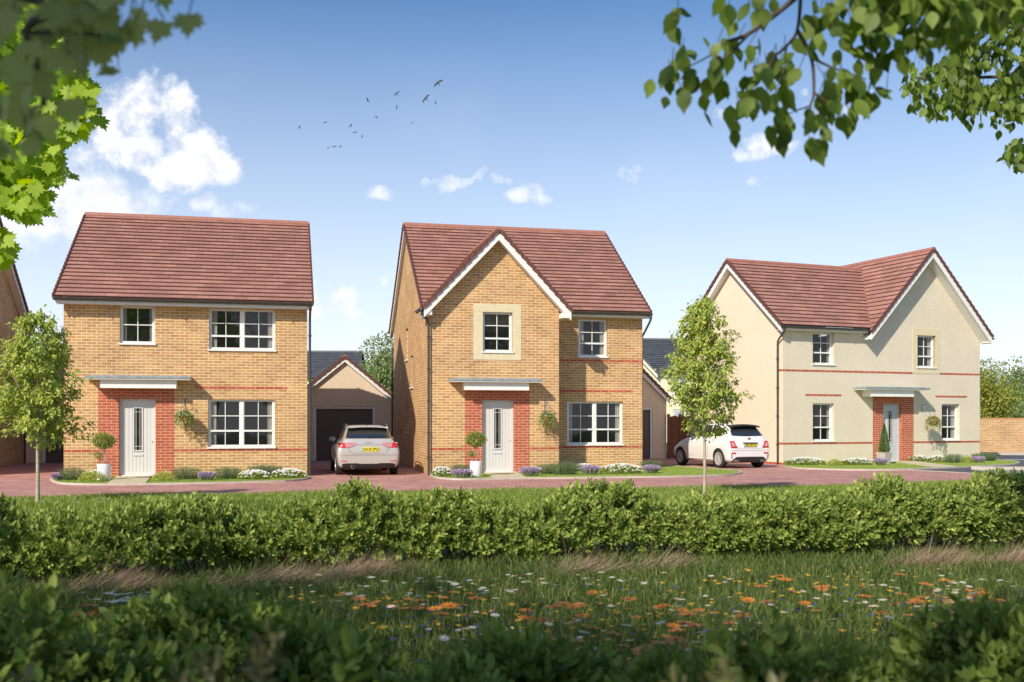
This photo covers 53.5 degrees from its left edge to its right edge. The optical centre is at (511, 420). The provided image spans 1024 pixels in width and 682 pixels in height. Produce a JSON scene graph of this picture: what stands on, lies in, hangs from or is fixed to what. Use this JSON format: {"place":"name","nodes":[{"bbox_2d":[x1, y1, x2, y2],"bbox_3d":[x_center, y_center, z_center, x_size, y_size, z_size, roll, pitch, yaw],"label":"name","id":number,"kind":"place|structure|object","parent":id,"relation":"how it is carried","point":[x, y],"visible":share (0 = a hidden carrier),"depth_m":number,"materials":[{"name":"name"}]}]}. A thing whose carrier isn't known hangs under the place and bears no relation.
{"place":"outdoors","nodes":[
{"label":"outdoors","id":0,"kind":"place"},
{"bbox_2d":[0,216,33,466],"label":"brick house","id":1,"kind":"structure","parent":0,"point":[13,304],"depth_m":34.64,"materials":[{"name":"brick"}]},
{"bbox_2d":[23,369,63,462],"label":"garage","id":2,"kind":"structure","parent":0,"point":[52,455],"depth_m":36.90,"materials":[{"name":"paint"}]},
{"bbox_2d":[46,408,63,462],"bbox_3d":[-15.953,0.550,37.181,2.060,1.980,0.035,0,0,-13],"label":"garage door","id":3,"kind":"structure","parent":2,"relation":"in","point":[57,455],"depth_m":37.00,"materials":[{"name":"paint"}]},
{"bbox_2d":[108,476,150,482],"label":"garden path","id":4,"kind":"structure","parent":0,"point":[128,479],"depth_m":25.58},
{"bbox_2d":[52,474,307,482],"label":"lawn grass","id":5,"kind":"structure","parent":0,"point":[179,480],"depth_m":25.41,"materials":[{"name":"green plant"}]},
{"bbox_2d":[50,476,310,484],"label":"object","id":6,"kind":"structure","parent":0,"point":[190,482],"depth_m":24.67,"materials":[{"name":"plant"}]},
{"bbox_2d":[59,466,84,479],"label":"evergreen shrub","id":7,"kind":"object","parent":6,"relation":"on","point":[73,473],"visible":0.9,"depth_m":25.54,"materials":[{"name":"green plant"}]},
{"bbox_2d":[77,470,107,480],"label":"variegated shrub","id":8,"kind":"object","parent":6,"relation":"on","point":[94,473],"visible":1,"depth_m":25.07,"materials":[{"name":"green plant"}]},
{"bbox_2d":[90,431,116,480],"bbox_3d":[-10.264,0.887,25.572,0.633,1.254,0.662,0,0,39],"label":"potted tree","id":9,"kind":"object","parent":6,"relation":"on","point":[104,468],"visible":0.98,"depth_m":25.48,"materials":[{"name":"green plant"}]},
{"bbox_2d":[152,470,178,480],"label":"variegated shrub","id":10,"kind":"object","parent":6,"relation":"on","point":[164,473],"visible":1,"depth_m":25.38,"materials":[{"name":"green plant"}]},
{"bbox_2d":[172,466,200,478],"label":"evergreen shrub","id":11,"kind":"object","parent":6,"relation":"on","point":[189,473],"visible":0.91,"depth_m":25.90,"materials":[{"name":"green plant"}]},
{"bbox_2d":[196,471,216,480],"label":"lavender clump","id":12,"kind":"object","parent":6,"relation":"on","point":[205,475],"visible":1,"depth_m":25.49,"materials":[{"name":"purple plant"}]},
{"bbox_2d":[211,466,242,478],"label":"evergreen shrub","id":13,"kind":"object","parent":6,"relation":"on","point":[227,473],"visible":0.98,"depth_m":26.07,"materials":[{"name":"green plant"}]},
{"bbox_2d":[237,469,269,478],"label":"white flower clump","id":14,"kind":"object","parent":6,"relation":"on","point":[255,473],"visible":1,"depth_m":25.96,"materials":[{"name":"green plant"}]},
{"bbox_2d":[245,464,283,474],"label":"evergreen shrub","id":15,"kind":"object","parent":6,"relation":"on","point":[270,469],"visible":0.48,"depth_m":27.61,"materials":[{"name":"green plant"}]},
{"bbox_2d":[270,468,307,477],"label":"white flower clump","id":16,"kind":"object","parent":6,"relation":"on","point":[296,473],"visible":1,"depth_m":26.52,"materials":[{"name":"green plant"}]},
{"bbox_2d":[52,212,313,476],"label":"brick house","id":17,"kind":"structure","parent":0,"point":[204,318],"depth_m":27.88,"materials":[{"name":"brick"}]},
{"bbox_2d":[118,306,155,344],"bbox_3d":[-10.077,-2.548,27.351,0.960,1.045,0.217,0,0,-13],"label":"window","id":18,"kind":"structure","parent":17,"relation":"in","point":[123,309],"depth_m":27.37,"materials":[{"name":"white plastic"}]},
{"bbox_2d":[122,401,153,474],"bbox_3d":[-10.095,0.475,27.415,0.802,1.981,0.080,0,0,-13],"label":"door","id":19,"kind":"structure","parent":17,"relation":"in","point":[137,416],"depth_m":27.41,"materials":[{"name":"grey paint"}]},
{"bbox_2d":[174,400,193,428],"bbox_3d":[-8.799,-0.160,27.268,0.523,0.803,0.516,0,0,-13],"label":"hanging basket","id":20,"kind":"object","parent":17,"relation":"hanging from","point":[182,416],"visible":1,"depth_m":27.17,"materials":[{"name":"green metal"}]},
{"bbox_2d":[207,309,275,351],"bbox_3d":[-7.421,-2.472,27.955,1.830,1.155,0.217,0,0,-13],"label":"window","id":21,"kind":"structure","parent":17,"relation":"in","point":[213,323],"depth_m":27.96,"materials":[{"name":"white plastic"}]},
{"bbox_2d":[207,399,275,448],"bbox_3d":[-7.435,0.103,27.952,1.840,1.345,0.217,0,0,-13],"label":"window","id":22,"kind":"structure","parent":17,"relation":"in","point":[212,415],"depth_m":27.96,"materials":[{"name":"white plastic"}]},
{"bbox_2d":[307,351,365,383],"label":"grey roofed house","id":23,"kind":"structure","parent":0,"point":[321,361],"depth_m":82.86,"materials":[{"name":"tile"}]},
{"bbox_2d":[0,457,1006,497],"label":"driveway paving","id":24,"kind":"structure","parent":0,"point":[17,480],"depth_m":26.06,"materials":[{"name":"red brick"}]},
{"bbox_2d":[329,423,398,474],"bbox_3d":[-4.456,0.817,30.332,1.956,1.458,4.300,0,0,-13],"label":"parked car","id":25,"kind":"object","parent":24,"relation":"on","point":[366,446],"visible":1,"depth_m":28.35,"materials":[{"name":"beige paint"}]},
{"bbox_2d":[667,414,689,458],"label":"wooden fence","id":26,"kind":"object","parent":24,"relation":"on","point":[676,434],"visible":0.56,"depth_m":40.83,"materials":[{"name":"brown wood"}]},
{"bbox_2d":[674,422,768,467],"bbox_3d":[6.965,0.810,34.305,1.816,1.472,3.662,0,0,-22],"label":"parked car","id":27,"kind":"object","parent":24,"relation":"on","point":[743,443],"visible":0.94,"depth_m":32.87,"materials":[{"name":"white paint"}]},
{"bbox_2d":[486,472,524,477],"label":"garden path","id":28,"kind":"structure","parent":0,"point":[506,474],"depth_m":27.93,"materials":[{"name":"beige stone"}]},
{"bbox_2d":[1,478,1013,544],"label":"verge grass","id":29,"kind":"structure","parent":0,"point":[81,504],"depth_m":20.05,"materials":[{"name":"green plant"}]},
{"bbox_2d":[0,443,1023,678],"bbox_3d":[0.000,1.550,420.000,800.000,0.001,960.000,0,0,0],"label":"ground","id":30,"kind":"structure","parent":0,"point":[630,545],"depth_m":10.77,"materials":[{"name":"green plant"}]},
{"bbox_2d":[6,660,45,681],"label":"leafy shrub","id":31,"kind":"object","parent":30,"relation":"on","point":[28,673],"visible":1,"depth_m":2.16,"materials":[{"name":"green plant"}]},
{"bbox_2d":[0,304,95,502],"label":"young tree","id":32,"kind":"object","parent":30,"relation":"on","point":[29,376],"visible":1,"depth_m":18.31,"materials":[{"name":"green plant"}]},
{"bbox_2d":[0,4,109,271],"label":"maple tree","id":33,"kind":"object","parent":30,"relation":"on","point":[27,196],"visible":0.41,"depth_m":9.42,"materials":[{"name":"green plant"}]},
{"bbox_2d":[0,566,140,681],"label":"leafy shrub","id":34,"kind":"object","parent":30,"relation":"on","point":[22,645],"visible":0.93,"depth_m":3.57,"materials":[{"name":"green plant"}]},
{"bbox_2d":[12,612,183,681],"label":"leafy shrub","id":35,"kind":"object","parent":30,"relation":"on","point":[116,634],"visible":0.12,"depth_m":4.25,"materials":[{"name":"green plant"}]},
{"bbox_2d":[0,0,206,164],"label":"maple tree","id":36,"kind":"object","parent":30,"relation":"on","point":[94,32],"visible":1,"depth_m":2.26,"materials":[{"name":"green plant"}]},
{"bbox_2d":[3,555,211,595],"bbox_3d":[-3.502,1.415,9.188,2.172,0.542,0.984,0,0,-13],"label":"dry grass tussock","id":37,"kind":"object","parent":30,"relation":"on","point":[131,578],"visible":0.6,"depth_m":9.13,"materials":[{"name":"beige plant"}]},
{"bbox_2d":[40,632,244,681],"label":"leafy shrub","id":38,"kind":"object","parent":30,"relation":"on","point":[135,669],"visible":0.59,"depth_m":3.78,"materials":[{"name":"green plant"}]},
{"bbox_2d":[70,572,370,681],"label":"leafy shrub","id":39,"kind":"object","parent":30,"relation":"on","point":[213,618],"visible":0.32,"depth_m":4.47,"materials":[{"name":"green plant"}]},
{"bbox_2d":[165,615,321,681],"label":"leafy shrub","id":40,"kind":"object","parent":30,"relation":"on","point":[267,666],"visible":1,"depth_m":2.00,"materials":[{"name":"green plant"}]},
{"bbox_2d":[148,550,377,592],"bbox_3d":[-2.278,1.444,9.467,2.095,0.541,1.172,0,0,-13],"label":"dry grass tussock","id":41,"kind":"object","parent":30,"relation":"on","point":[288,574],"visible":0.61,"depth_m":9.43,"materials":[{"name":"beige plant"}]},
{"bbox_2d":[201,608,412,681],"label":"leafy shrub","id":42,"kind":"object","parent":30,"relation":"on","point":[313,658],"visible":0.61,"depth_m":4.21,"materials":[{"name":"green plant"}]},
{"bbox_2d":[316,622,373,681],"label":"leafy shrub","id":43,"kind":"object","parent":30,"relation":"on","point":[348,635],"visible":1,"depth_m":1.91,"materials":[{"name":"green plant"}]},
{"bbox_2d":[307,354,393,460],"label":"garage","id":44,"kind":"structure","parent":30,"relation":"on","point":[345,389],"depth_m":39.01,"materials":[{"name":"paint"}]},
{"bbox_2d":[316,409,372,459],"bbox_3d":[-6.449,0.550,39.124,2.150,1.980,0.035,0,0,-13],"label":"garage door","id":45,"kind":"structure","parent":44,"relation":"in","point":[329,422],"depth_m":39.00,"materials":[{"name":"paint"}]},
{"bbox_2d":[261,543,454,579],"bbox_3d":[-1.505,1.381,9.960,1.974,0.585,1.101,0,0,-34],"label":"dry grass tussock","id":46,"kind":"object","parent":30,"relation":"on","point":[359,568],"visible":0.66,"depth_m":9.95,"materials":[{"name":"beige plant"}]},
{"bbox_2d":[358,330,393,393],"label":"broadleaf tree","id":47,"kind":"object","parent":30,"relation":"on","point":[382,370],"visible":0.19,"depth_m":65.58,"materials":[{"name":"green plant"}]},
{"bbox_2d":[371,648,514,681],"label":"leafy shrub","id":48,"kind":"object","parent":30,"relation":"on","point":[444,673],"visible":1,"depth_m":3.95,"materials":[{"name":"green plant"}]},
{"bbox_2d":[440,602,458,654],"bbox_3d":[-0.415,1.378,6.651,0.130,0.351,0.130,-1,10,-25],"label":"orange flower","id":49,"kind":"object","parent":30,"relation":"on","point":[450,605],"visible":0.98,"depth_m":6.63,"materials":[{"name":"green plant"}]},
{"bbox_2d":[0,467,1023,582],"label":"hedge","id":50,"kind":"object","parent":30,"relation":"on","point":[195,525],"visible":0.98,"depth_m":11.03,"materials":[{"name":"green plant"}]},
{"bbox_2d":[408,616,638,681],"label":"leafy shrub","id":51,"kind":"object","parent":30,"relation":"on","point":[518,657],"visible":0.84,"depth_m":4.31,"materials":[{"name":"green plant"}]},
{"bbox_2d":[521,539,669,576],"bbox_3d":[0.711,1.378,10.194,1.798,0.542,0.937,0,0,-13],"label":"dry grass tussock","id":52,"kind":"object","parent":30,"relation":"on","point":[592,563],"visible":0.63,"depth_m":10.17,"materials":[{"name":"beige plant"}]},
{"bbox_2d":[643,368,671,458],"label":"garage","id":53,"kind":"structure","parent":30,"relation":"on","point":[656,395],"depth_m":40.80,"materials":[{"name":"paint"}]},
{"bbox_2d":[643,410,649,458],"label":"garage door","id":54,"kind":"structure","parent":53,"relation":"in","point":[646,413],"depth_m":40.81,"materials":[{"name":"paint"}]},
{"bbox_2d":[612,538,722,571],"bbox_3d":[1.572,1.407,10.512,1.731,0.446,0.909,0,0,-13],"label":"dry grass tussock","id":55,"kind":"object","parent":30,"relation":"on","point":[665,561],"visible":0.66,"depth_m":10.47,"materials":[{"name":"beige plant"}]},
{"bbox_2d":[664,635,686,642],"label":"orange flower","id":56,"kind":"object","parent":30,"relation":"on","point":[675,638],"visible":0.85,"depth_m":5.61,"materials":[{"name":"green plant"}]},
{"bbox_2d":[604,640,748,681],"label":"leafy shrub","id":57,"kind":"object","parent":30,"relation":"on","point":[648,669],"visible":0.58,"depth_m":3.98,"materials":[{"name":"green plant"}]},
{"bbox_2d":[653,293,755,495],"bbox_3d":[3.885,-0.510,20.508,1.973,4.120,1.696,0,0,-30],"label":"young tree","id":58,"kind":"object","parent":30,"relation":"on","point":[695,319],"visible":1,"depth_m":20.30,"materials":[{"name":"green plant"}]},
{"bbox_2d":[659,647,818,681],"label":"leafy shrub","id":59,"kind":"object","parent":30,"relation":"on","point":[722,667],"visible":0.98,"depth_m":1.87,"materials":[{"name":"green plant"}]},
{"bbox_2d":[669,605,883,681],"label":"leafy shrub","id":60,"kind":"object","parent":30,"relation":"on","point":[775,652],"visible":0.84,"depth_m":3.69,"materials":[{"name":"green plant"}]},
{"bbox_2d":[644,0,1023,166],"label":"beech tree","id":61,"kind":"object","parent":30,"relation":"on","point":[949,24],"visible":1,"depth_m":3.67,"materials":[{"name":"green plant"}]},
{"bbox_2d":[680,247,994,464],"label":"rendered house","id":62,"kind":"structure","parent":30,"relation":"on","point":[897,352],"depth_m":37.35,"materials":[{"name":"paint"}]},
{"bbox_2d":[812,332,835,365],"bbox_3d":[11.006,-2.528,36.098,1.000,1.165,0.277,0,0,-22],"label":"window","id":63,"kind":"structure","parent":62,"relation":"in","point":[829,335],"depth_m":36.28,"materials":[{"name":"white plastic"}]},
{"bbox_2d":[812,403,835,441],"bbox_3d":[11.006,0.088,36.098,1.000,1.375,0.277,0,0,-22],"label":"window","id":64,"kind":"structure","parent":62,"relation":"in","point":[829,405],"depth_m":36.29,"materials":[{"name":"white plastic"}]},
{"bbox_2d":[883,406,896,459],"bbox_3d":[13.870,0.465,37.323,0.732,2.001,0.080,0,0,-22],"label":"door","id":65,"kind":"structure","parent":62,"relation":"in","point":[889,412],"depth_m":37.35,"materials":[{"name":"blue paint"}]},
{"bbox_2d":[917,336,936,368],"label":"window","id":66,"kind":"structure","parent":62,"relation":"in","point":[929,346],"depth_m":38.04,"materials":[{"name":"white plastic"}]},
{"bbox_2d":[925,407,941,431],"bbox_3d":[15.427,-0.037,37.196,0.592,0.969,0.590,0,0,-22],"label":"hanging basket","id":67,"kind":"object","parent":62,"relation":"hanging from","point":[935,421],"visible":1,"depth_m":37.09,"materials":[{"name":"green metal"}]},
{"bbox_2d":[941,404,960,440],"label":"window","id":68,"kind":"structure","parent":62,"relation":"in","point":[953,436],"depth_m":38.52,"materials":[{"name":"white plastic"}]},
{"bbox_2d":[824,641,963,681],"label":"leafy shrub","id":69,"kind":"object","parent":30,"relation":"on","point":[914,668],"visible":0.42,"depth_m":4.22,"materials":[{"name":"green plant"}]},
{"bbox_2d":[855,534,1020,569],"bbox_3d":[4.411,1.396,10.681,2.538,0.524,1.020,0,0,-13],"label":"dry grass tussock","id":70,"kind":"object","parent":30,"relation":"on","point":[939,558],"visible":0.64,"depth_m":10.63,"materials":[{"name":"beige plant"}]},
{"bbox_2d":[877,579,1023,681],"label":"leafy shrub","id":71,"kind":"object","parent":30,"relation":"on","point":[989,647],"visible":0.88,"depth_m":4.26,"materials":[{"name":"green plant"}]},
{"bbox_2d":[899,7,1023,173],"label":"beech tree","id":72,"kind":"object","parent":30,"relation":"on","point":[958,76],"visible":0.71,"depth_m":7.57,"materials":[{"name":"green plant"}]},
{"bbox_2d":[980,357,1009,404],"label":"broadleaf tree","id":73,"kind":"object","parent":30,"relation":"on","point":[993,371],"visible":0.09,"depth_m":73.18,"materials":[{"name":"green plant"}]},
{"bbox_2d":[974,533,1023,570],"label":"dry grass tussock","id":74,"kind":"object","parent":30,"relation":"on","point":[1011,554],"visible":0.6,"depth_m":10.84,"materials":[{"name":"beige plant"}]},
{"bbox_2d":[980,418,1023,451],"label":"garden wall","id":75,"kind":"structure","parent":30,"relation":"on","point":[1001,434],"depth_m":48.40,"materials":[{"name":"brick"}]},
{"bbox_2d":[980,360,1023,417],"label":"broadleaf tree","id":76,"kind":"object","parent":30,"relation":"on","point":[992,406],"visible":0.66,"depth_m":52.48,"materials":[{"name":"green plant"}]},
{"bbox_2d":[993,355,1023,405],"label":"broadleaf tree","id":77,"kind":"object","parent":30,"relation":"on","point":[1014,373],"visible":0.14,"depth_m":67.71,"materials":[{"name":"green plant"}]},
{"bbox_2d":[997,395,1023,417],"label":"broadleaf tree","id":78,"kind":"object","parent":30,"relation":"on","point":[1017,414],"visible":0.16,"depth_m":56.65,"materials":[{"name":"green plant"}]},
{"bbox_2d":[1011,376,1023,415],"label":"broadleaf tree","id":79,"kind":"object","parent":30,"relation":"on","point":[1021,389],"visible":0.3,"depth_m":59.98,"materials":[{"name":"green plant"}]},
{"bbox_2d":[1,0,1023,416],"label":"sky","id":80,"kind":"structure","parent":0,"point":[542,116],"materials":[{"name":"blue"}]},
{"bbox_2d":[387,222,652,474],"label":"brick house","id":81,"kind":"structure","parent":0,"point":[503,335],"depth_m":30.81,"materials":[{"name":"brick"}]},
{"bbox_2d":[484,402,510,470],"bbox_3d":[-0.424,0.475,29.264,0.802,1.981,0.080,0,0,-13],"label":"door","id":82,"kind":"structure","parent":81,"relation":"in","point":[497,415],"depth_m":29.27,"materials":[{"name":"grey paint"}]},
{"bbox_2d":[482,312,513,352],"bbox_3d":[-0.432,-2.513,29.212,0.940,1.175,0.250,0,0,-13],"label":"window","id":83,"kind":"structure","parent":81,"relation":"in","point":[497,315],"depth_m":29.27,"materials":[{"name":"white plastic"}]},
{"bbox_2d":[538,403,555,429],"bbox_3d":[1.011,-0.134,29.152,0.520,0.815,0.525,0,0,-13],"label":"hanging basket","id":84,"kind":"object","parent":81,"relation":"hanging from","point":[543,417],"visible":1,"depth_m":29.05,"materials":[{"name":"green metal"}]},
{"bbox_2d":[577,319,608,357],"bbox_3d":[2.457,-2.492,31.083,0.980,1.175,0.217,0,0,-13],"label":"window","id":85,"kind":"structure","parent":81,"relation":"in","point":[602,332],"depth_m":31.12,"materials":[{"name":"white plastic"}]},
{"bbox_2d":[566,402,624,445],"bbox_3d":[2.529,0.103,31.099,1.850,1.345,0.217,0,0,-13],"label":"window","id":86,"kind":"structure","parent":81,"relation":"in","point":[618,405],"depth_m":31.11,"materials":[{"name":"white plastic"}]},
{"bbox_2d":[430,464,741,479],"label":"front lawn","id":87,"kind":"structure","parent":0,"point":[598,476],"depth_m":27.65,"materials":[{"name":"plant"}]},
{"bbox_2d":[431,466,451,475],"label":"white flower clump","id":88,"kind":"object","parent":87,"relation":"on","point":[441,471],"visible":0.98,"depth_m":27.31,"materials":[{"name":"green plant"}]},
{"bbox_2d":[449,468,472,477],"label":"lavender clump","id":89,"kind":"object","parent":87,"relation":"on","point":[461,473],"visible":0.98,"depth_m":26.66,"materials":[{"name":"purple plant"}]},
{"bbox_2d":[464,430,486,476],"bbox_3d":[-0.976,0.887,27.230,0.657,1.255,0.687,0,0,-17],"label":"potted tree","id":90,"kind":"object","parent":87,"relation":"on","point":[476,467],"visible":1,"depth_m":27.11,"materials":[{"name":"green plant"}]},
{"bbox_2d":[518,466,541,475],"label":"lavender clump","id":91,"kind":"object","parent":87,"relation":"on","point":[530,471],"visible":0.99,"depth_m":27.52,"materials":[{"name":"purple plant"}]},
{"bbox_2d":[536,463,555,473],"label":"evergreen shrub","id":92,"kind":"object","parent":87,"relation":"on","point":[549,471],"visible":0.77,"depth_m":28.51,"materials":[{"name":"green plant"}]},
{"bbox_2d":[549,461,581,474],"bbox_3d":[1.460,1.314,28.222,0.999,0.389,0.699,0,0,-13],"label":"evergreen shrub","id":93,"kind":"object","parent":87,"relation":"on","point":[567,467],"visible":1,"depth_m":28.13,"materials":[{"name":"green plant"}]},
{"bbox_2d":[579,465,600,473],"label":"lavender clump","id":94,"kind":"object","parent":87,"relation":"on","point":[589,469],"visible":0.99,"depth_m":28.31,"materials":[{"name":"purple plant"}]},
{"bbox_2d":[600,463,642,472],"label":"white flower clump","id":95,"kind":"object","parent":87,"relation":"on","point":[623,467],"visible":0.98,"depth_m":28.79,"materials":[{"name":"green plant"}]},
{"bbox_2d":[641,464,660,472],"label":"lavender clump","id":96,"kind":"object","parent":87,"relation":"on","point":[650,468],"visible":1,"depth_m":28.94,"materials":[{"name":"purple plant"}]},
{"bbox_2d":[643,338,689,442],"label":"grey roofed house","id":97,"kind":"structure","parent":0,"point":[656,351],"depth_m":71.21,"materials":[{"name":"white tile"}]},
{"bbox_2d":[783,459,1019,470],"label":"front lawn","id":98,"kind":"structure","parent":0,"point":[878,467],"depth_m":33.23,"materials":[{"name":"plant"}]},
{"bbox_2d":[784,457,827,464],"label":"white flower clump","id":99,"kind":"object","parent":98,"relation":"on","point":[802,460],"visible":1,"depth_m":34.35,"materials":[{"name":"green plant"}]},
{"bbox_2d":[841,458,872,464],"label":"white flower clump","id":100,"kind":"object","parent":98,"relation":"on","point":[857,461],"visible":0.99,"depth_m":34.30,"materials":[{"name":"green plant"}]},
{"bbox_2d":[876,424,891,463],"bbox_3d":[12.911,0.818,35.230,0.431,1.393,0.429,0,0,-32],"label":"potted conifer","id":101,"kind":"object","parent":98,"relation":"on","point":[885,453],"visible":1,"depth_m":35.14,"materials":[{"name":"green plant"}]},
{"bbox_2d":[926,455,947,461],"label":"white flower clump","id":102,"kind":"object","parent":98,"relation":"on","point":[938,458],"visible":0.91,"depth_m":36.61,"materials":[{"name":"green plant"}]},
{"bbox_2d":[942,453,962,462],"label":"evergreen shrub","id":103,"kind":"object","parent":98,"relation":"on","point":[952,459],"visible":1,"depth_m":36.02,"materials":[{"name":"green plant"}]},
{"bbox_2d":[972,453,996,460],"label":"evergreen shrub","id":104,"kind":"object","parent":98,"relation":"on","point":[990,456],"visible":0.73,"depth_m":37.67,"materials":[{"name":"green plant"}]},
{"bbox_2d":[896,461,955,466],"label":"garden path","id":105,"kind":"structure","parent":0,"point":[927,464],"depth_m":34.24,"materials":[{"name":"beige stone"}]},
{"bbox_2d":[919,455,1023,473],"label":"asphalt road","id":106,"kind":"structure","parent":0,"point":[1020,458],"depth_m":33.86,"materials":[{"name":"grey asphalt"}]},
{"bbox_2d":[917,452,1023,474],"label":"road kerb","id":107,"kind":"structure","parent":106,"relation":"on","point":[981,468],"depth_m":31.62,"materials":[{"name":"concrete"}]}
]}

